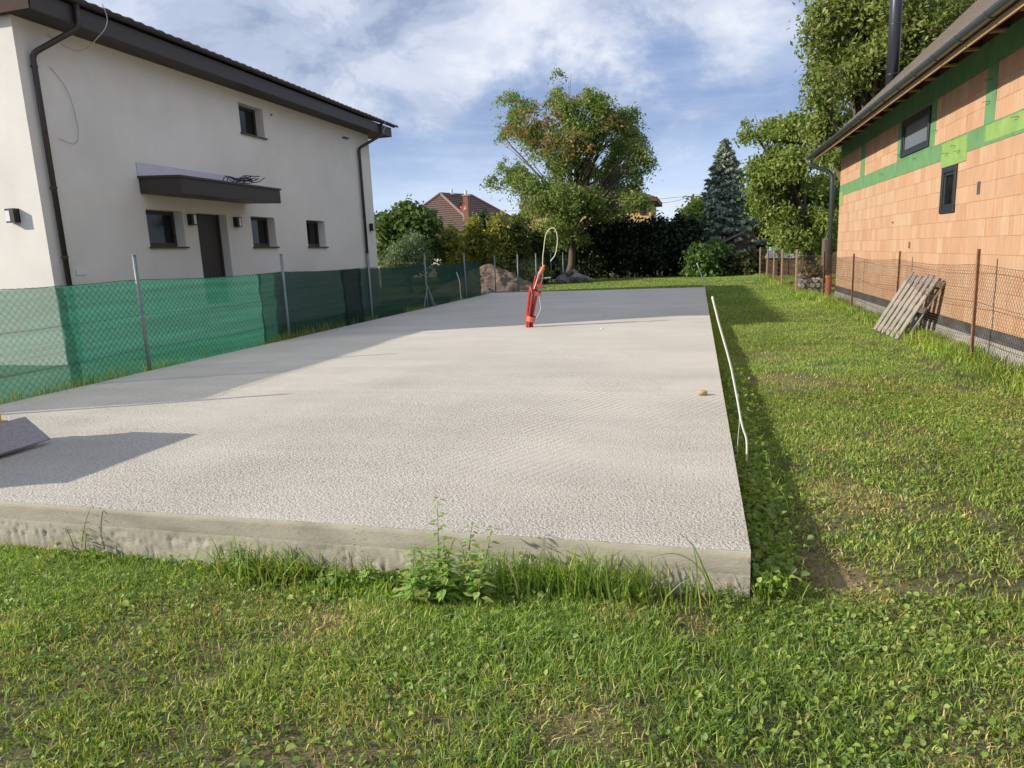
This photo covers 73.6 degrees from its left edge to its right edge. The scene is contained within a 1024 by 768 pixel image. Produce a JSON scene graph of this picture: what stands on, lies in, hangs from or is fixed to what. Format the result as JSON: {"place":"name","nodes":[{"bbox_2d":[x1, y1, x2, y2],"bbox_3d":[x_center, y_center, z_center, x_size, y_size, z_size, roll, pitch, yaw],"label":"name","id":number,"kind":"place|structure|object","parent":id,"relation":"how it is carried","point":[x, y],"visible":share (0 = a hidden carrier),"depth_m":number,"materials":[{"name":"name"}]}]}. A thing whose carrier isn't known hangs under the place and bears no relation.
{"place":"outdoors","nodes":[
{"label":"outdoors","id":0,"kind":"place"},
{"bbox_2d":[420,189,529,264],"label":"hip roof house","id":1,"kind":"structure","parent":0,"point":[451,207],"depth_m":60.56,"materials":[{"name":"brown tile"}]},
{"bbox_2d":[86,0,926,220],"label":"sky","id":2,"kind":"structure","parent":0,"point":[434,70],"materials":[{"name":"blue"}]},
{"bbox_2d":[0,269,1023,767],"bbox_3d":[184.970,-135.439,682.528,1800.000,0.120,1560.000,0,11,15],"label":"lawn","id":3,"kind":"structure","parent":0,"point":[590,731],"depth_m":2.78,"materials":[{"name":"plant"}]},
{"bbox_2d":[63,505,93,549],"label":"weed plant","id":4,"kind":"object","parent":3,"relation":"on","point":[85,539],"visible":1,"depth_m":4.16,"materials":[{"name":"green plant"}]},
{"bbox_2d":[0,0,398,290],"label":"white house","id":5,"kind":"structure","parent":3,"relation":"on","point":[123,139],"depth_m":14.24,"materials":[{"name":"paint"}]},
{"bbox_2d":[145,210,189,247],"bbox_3d":[-7.523,-3.317,14.723,0.360,0.795,1.120,0,11,15],"label":"window","id":6,"kind":"structure","parent":5,"relation":"in","point":[161,225],"depth_m":14.88,"materials":[{"name":"black glass"}]},
{"bbox_2d":[197,217,222,277],"bbox_3d":[-7.257,-2.962,16.300,0.060,2.080,1.050,0,11,15],"label":"door","id":7,"kind":"structure","parent":5,"relation":"in","point":[207,227],"depth_m":16.34,"materials":[{"name":"brown"}]},
{"bbox_2d":[223,175,264,183],"bbox_3d":[-6.320,-4.810,16.131,0.406,0.273,1.311,0,11,15],"label":"cable tangle","id":8,"kind":"object","parent":5,"relation":"on","point":[241,179],"visible":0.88,"depth_m":16.16,"materials":[{"name":"grey"}]},
{"bbox_2d":[238,105,267,139],"bbox_3d":[-6.748,-6.697,17.496,0.360,0.755,1.060,0,11,15],"label":"window","id":9,"kind":"structure","parent":5,"relation":"in","point":[247,116],"depth_m":17.69,"materials":[{"name":"black glass"}]},
{"bbox_2d":[250,217,279,247],"bbox_3d":[-6.627,-3.982,18.030,0.360,0.795,1.100,0,11,15],"label":"window","id":10,"kind":"structure","parent":5,"relation":"in","point":[259,226],"depth_m":18.24,"materials":[{"name":"black glass"}]},
{"bbox_2d":[306,221,328,247],"bbox_3d":[-5.958,-4.478,20.498,0.360,0.795,1.090,0,11,15],"label":"window","id":11,"kind":"structure","parent":5,"relation":"in","point":[312,226],"depth_m":20.75,"materials":[{"name":"black glass"}]},
{"bbox_2d":[217,534,255,571],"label":"weed plant","id":12,"kind":"object","parent":3,"relation":"on","point":[236,563],"visible":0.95,"depth_m":3.75,"materials":[{"name":"green plant"}]},
{"bbox_2d":[0,252,566,403],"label":"netted fence","id":13,"kind":"object","parent":3,"relation":"on","point":[51,335],"visible":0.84,"depth_m":10.51,"materials":[{"name":"green fabric"}]},
{"bbox_2d":[326,553,380,582],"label":"weed plant","id":14,"kind":"object","parent":3,"relation":"on","point":[367,574],"visible":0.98,"depth_m":3.59,"materials":[{"name":"green plant"}]},
{"bbox_2d":[0,287,750,597],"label":"concrete slab","id":15,"kind":"structure","parent":3,"relation":"on","point":[562,423],"depth_m":5.21,"materials":[{"name":"grey concrete"}]},
{"bbox_2d":[0,417,50,455],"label":"plate stack","id":16,"kind":"object","parent":15,"relation":"on","point":[18,434],"visible":1,"depth_m":5.58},
{"bbox_2d":[526,227,557,327],"bbox_3d":[0.541,-1.987,12.954,0.698,1.879,0.210,2,12,22],"label":"conduit bundle","id":17,"kind":"object","parent":15,"relation":"on","point":[533,292],"visible":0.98,"depth_m":13.03,"materials":[{"name":"red plastic"}]},
{"bbox_2d":[697,390,707,395],"bbox_3d":[1.823,0.085,6.554,0.090,0.062,0.083,-3,11,-2],"label":"stone","id":18,"kind":"object","parent":15,"relation":"on","point":[702,392],"visible":1,"depth_m":6.53,"materials":[{"name":"beige stone"}]},
{"bbox_2d":[374,210,387,238],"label":"background tree","id":19,"kind":"object","parent":3,"relation":"on","point":[376,215],"visible":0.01,"depth_m":49.09,"materials":[{"name":"green plant"}]},
{"bbox_2d":[378,227,434,267],"bbox_3d":[-4.897,-5.919,32.770,3.230,3.153,2.793,-12,14,-42],"label":"silver shrub","id":20,"kind":"object","parent":3,"relation":"on","point":[407,252],"visible":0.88,"depth_m":32.11,"materials":[{"name":"grey plant"}]},
{"bbox_2d":[374,194,447,267],"bbox_3d":[-5.227,-7.224,35.117,4.480,4.848,3.604,0,11,15],"label":"broadleaf tree","id":21,"kind":"object","parent":3,"relation":"on","point":[396,220],"visible":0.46,"depth_m":34.10,"materials":[{"name":"green plant"}]},
{"bbox_2d":[393,496,500,608],"bbox_3d":[-0.325,0.812,3.297,0.550,0.508,0.302,0,11,15],"label":"nettle plant","id":22,"kind":"object","parent":3,"relation":"on","point":[432,578],"visible":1,"depth_m":3.29,"materials":[{"name":"green plant"}]},
{"bbox_2d":[434,222,474,264],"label":"conifer shrub","id":23,"kind":"object","parent":3,"relation":"on","point":[456,248],"visible":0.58,"depth_m":34.82,"materials":[{"name":"green plant"}]},
{"bbox_2d":[459,209,490,265],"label":"conifer shrub","id":24,"kind":"object","parent":3,"relation":"on","point":[473,235],"visible":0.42,"depth_m":35.43,"materials":[{"name":"green plant"}]},
{"bbox_2d":[478,208,488,228],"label":"conifer shrub","id":25,"kind":"object","parent":3,"relation":"on","point":[482,217],"visible":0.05,"depth_m":37.06,"materials":[{"name":"green plant"}]},
{"bbox_2d":[480,210,521,273],"bbox_3d":[-0.692,-6.803,35.698,2.353,4.479,2.388,-8,12,-26],"label":"conifer shrub","id":26,"kind":"object","parent":3,"relation":"on","point":[496,231],"visible":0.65,"depth_m":35.15,"materials":[{"name":"green plant"}]},
{"bbox_2d":[0,273,1023,624],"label":"long grass","id":27,"kind":"structure","parent":3,"relation":"on","point":[772,575],"depth_m":3.74,"materials":[{"name":"green plant"}]},
{"bbox_2d":[502,217,536,281],"bbox_3d":[0.233,-6.763,36.022,2.233,4.010,2.425,0,11,15],"label":"conifer shrub","id":28,"kind":"object","parent":3,"relation":"on","point":[524,249],"visible":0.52,"depth_m":35.45,"materials":[{"name":"green plant"}]},
{"bbox_2d":[512,256,559,283],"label":"yellow shrub","id":29,"kind":"object","parent":3,"relation":"on","point":[529,271],"visible":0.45,"depth_m":35.61,"materials":[{"name":"grey plant"}]},
{"bbox_2d":[526,222,555,282],"bbox_3d":[1.117,-6.889,37.414,2.544,3.834,2.275,0,11,15],"label":"conifer shrub","id":30,"kind":"object","parent":3,"relation":"on","point":[537,243],"visible":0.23,"depth_m":36.87,"materials":[{"name":"green plant"}]},
{"bbox_2d":[479,67,662,271],"bbox_3d":[3.312,-11.929,38.963,10.418,12.078,8.880,0,11,15],"label":"deciduous tree","id":31,"kind":"object","parent":3,"relation":"on","point":[567,200],"visible":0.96,"depth_m":37.19,"materials":[{"name":"green plant"}]},
{"bbox_2d":[553,269,589,283],"bbox_3d":[3.211,-5.601,36.425,1.986,0.982,1.410,-3,11,-3],"label":"rubble heap","id":32,"kind":"object","parent":3,"relation":"on","point":[572,276],"visible":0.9,"depth_m":36.06,"materials":[{"name":"grey stone"}]},
{"bbox_2d":[546,231,598,278],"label":"background tree","id":33,"kind":"object","parent":3,"relation":"on","point":[559,254],"visible":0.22,"depth_m":42.56,"materials":[{"name":"green plant"}]},
{"bbox_2d":[576,209,709,278],"bbox_3d":[7.550,-8.207,40.016,7.727,5.045,4.854,0,11,15],"label":"yew hedge","id":34,"kind":"object","parent":3,"relation":"on","point":[658,245],"visible":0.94,"depth_m":39.22,"materials":[{"name":"green plant"}]},
{"bbox_2d":[585,533,721,611],"bbox_3d":[0.646,0.857,3.159,0.628,0.372,0.055,0,11,15],"label":"grass clump","id":35,"kind":"object","parent":3,"relation":"on","point":[712,592],"visible":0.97,"depth_m":3.11,"materials":[{"name":"green plant"}]},
{"bbox_2d":[676,195,728,242],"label":"light green tree","id":36,"kind":"object","parent":3,"relation":"on","point":[695,206],"visible":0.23,"depth_m":41.70,"materials":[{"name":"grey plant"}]},
{"bbox_2d":[678,236,734,277],"bbox_3d":[10.695,-6.669,37.612,3.752,2.860,2.877,-9,13,-32],"label":"green bush","id":37,"kind":"object","parent":3,"relation":"on","point":[705,256],"visible":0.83,"depth_m":36.85,"materials":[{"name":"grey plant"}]},
{"bbox_2d":[711,296,747,465],"bbox_3d":[1.516,0.040,4.769,0.262,1.302,0.017,0,11,15],"label":"plastic tube","id":38,"kind":"object","parent":3,"relation":"on","point":[733,378],"visible":0.9,"depth_m":4.74,"materials":[{"name":"grey plastic"}]},
{"bbox_2d":[697,138,768,256],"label":"spruce tree","id":39,"kind":"object","parent":3,"relation":"on","point":[722,195],"visible":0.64,"depth_m":40.08,"materials":[{"name":"green plant"}]},
{"bbox_2d":[718,581,748,608],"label":"weed plant","id":40,"kind":"object","parent":3,"relation":"on","point":[728,594],"visible":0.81,"depth_m":3.15,"materials":[{"name":"green plant"}]},
{"bbox_2d":[720,230,755,254],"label":"garden shed","id":41,"kind":"structure","parent":3,"relation":"on","point":[739,245],"depth_m":39.37,"materials":[{"name":"brown wood"}]},
{"bbox_2d":[737,396,739,457],"bbox_3d":[1.622,0.356,4.909,0.020,0.580,0.008,0,11,15],"label":"plastic tube","id":42,"kind":"object","parent":3,"relation":"on","point":[738,435],"visible":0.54,"depth_m":4.91,"materials":[{"name":"grey plastic"}]},
{"bbox_2d":[715,245,765,275],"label":"dark bush","id":43,"kind":"object","parent":3,"relation":"on","point":[738,263],"visible":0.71,"depth_m":36.92,"materials":[{"name":"green plant"}]},
{"bbox_2d":[766,247,780,274],"bbox_3d":[13.430,-6.327,35.299,0.646,1.455,1.200,0,11,15],"label":"covered stack","id":44,"kind":"object","parent":3,"relation":"on","point":[771,255],"visible":0.29,"depth_m":34.85,"materials":[{"name":"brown wood"}]},
{"bbox_2d":[777,247,789,274],"bbox_3d":[13.870,-6.315,35.182,0.611,1.437,1.200,0,11,15],"label":"covered stack","id":45,"kind":"object","parent":3,"relation":"on","point":[786,267],"visible":0.18,"depth_m":34.73,"materials":[{"name":"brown wood"}]},
{"bbox_2d":[731,109,839,271],"bbox_3d":[12.543,-8.340,30.159,5.975,7.541,4.845,-11,14,-40],"label":"fruit tree","id":46,"kind":"object","parent":3,"relation":"on","point":[790,202],"visible":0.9,"depth_m":29.15,"materials":[{"name":"green plant"}]},
{"bbox_2d":[738,147,839,255],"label":"background tree","id":47,"kind":"object","parent":3,"relation":"on","point":[756,230],"visible":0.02,"depth_m":44.50,"materials":[{"name":"green plant"}]},
{"bbox_2d":[788,251,801,274],"bbox_3d":[14.397,-6.236,35.055,0.681,1.286,1.200,0,11,15],"label":"covered stack","id":48,"kind":"object","parent":3,"relation":"on","point":[791,265],"visible":0.18,"depth_m":34.60,"materials":[{"name":"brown wood"}]},
{"bbox_2d":[797,273,824,291],"bbox_3d":[9.843,-3.348,22.597,0.877,0.599,0.652,0,11,15],"label":"firewood stack","id":49,"kind":"object","parent":3,"relation":"on","point":[813,286],"visible":0.66,"depth_m":22.37,"materials":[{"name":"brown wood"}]},
{"bbox_2d":[790,262,834,286],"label":"dry shrub","id":50,"kind":"object","parent":3,"relation":"on","point":[814,273],"visible":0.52,"depth_m":24.61,"materials":[{"name":"brown plant"}]},
{"bbox_2d":[821,238,832,285],"bbox_3d":[11.507,-4.300,25.040,0.365,2.032,0.300,0,11,15],"label":"stump post","id":51,"kind":"object","parent":3,"relation":"on","point":[825,244],"visible":0.32,"depth_m":24.83,"materials":[{"name":"grey wood"}]},
{"bbox_2d":[786,0,976,182],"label":"walnut tree","id":52,"kind":"object","parent":3,"relation":"on","point":[853,55],"visible":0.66,"depth_m":22.55,"materials":[{"name":"green plant"}]},
{"bbox_2d":[759,248,1023,372],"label":"rusty wire fence","id":53,"kind":"object","parent":3,"relation":"on","point":[974,301],"visible":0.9,"depth_m":11.06,"materials":[{"name":"metal"}]},
{"bbox_2d":[873,271,946,338],"bbox_3d":[6.561,-1.295,11.353,0.567,1.100,1.493,0,11,11],"label":"wooden pallet","id":54,"kind":"object","parent":3,"relation":"on","point":[899,303],"visible":0.88,"depth_m":11.22,"materials":[{"name":"grey wood"}]},
{"bbox_2d":[806,0,1023,365],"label":"brick house","id":55,"kind":"structure","parent":3,"relation":"on","point":[930,138],"depth_m":10.43,"materials":[{"name":"brick"}]},
{"bbox_2d":[900,105,931,157],"bbox_3d":[7.122,-4.417,12.068,0.075,0.642,1.642,0,11,15],"label":"window","id":56,"kind":"structure","parent":55,"relation":"in","point":[915,131],"depth_m":12.03,"materials":[{"name":"grey glass"}]},
{"bbox_2d":[939,164,957,213],"bbox_3d":[6.679,-2.966,10.448,0.075,0.692,0.632,0,11,15],"label":"window","id":57,"kind":"structure","parent":55,"relation":"in","point":[949,174],"depth_m":10.48,"materials":[{"name":"grey"}]},
{"bbox_2d":[481,285,552,294],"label":"bare ground","id":58,"kind":"structure","parent":0,"point":[543,287],"depth_m":30.25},
{"bbox_2d":[480,264,536,291],"bbox_3d":[-1.259,-5.031,32.469,5.200,1.308,4.400,0,11,15],"label":"dirt heap","id":59,"kind":"object","parent":58,"relation":"on","point":[526,286],"visible":0.38,"depth_m":31.32,"materials":[{"name":"brown soil"}]},
{"bbox_2d":[519,183,662,231],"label":"yellow house","id":60,"kind":"structure","parent":0,"point":[658,202],"depth_m":58.97,"materials":[{"name":"brown paint"}]},
{"bbox_2d":[504,194,702,211],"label":"power line","id":61,"kind":"object","parent":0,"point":[663,198],"visible":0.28,"depth_m":74.81,"materials":[{"name":"black metal"}]},
{"bbox_2d":[775,238,836,271],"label":"wooden shed","id":62,"kind":"structure","parent":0,"point":[803,265],"depth_m":36.95,"materials":[{"name":"brown wood"}]}
]}

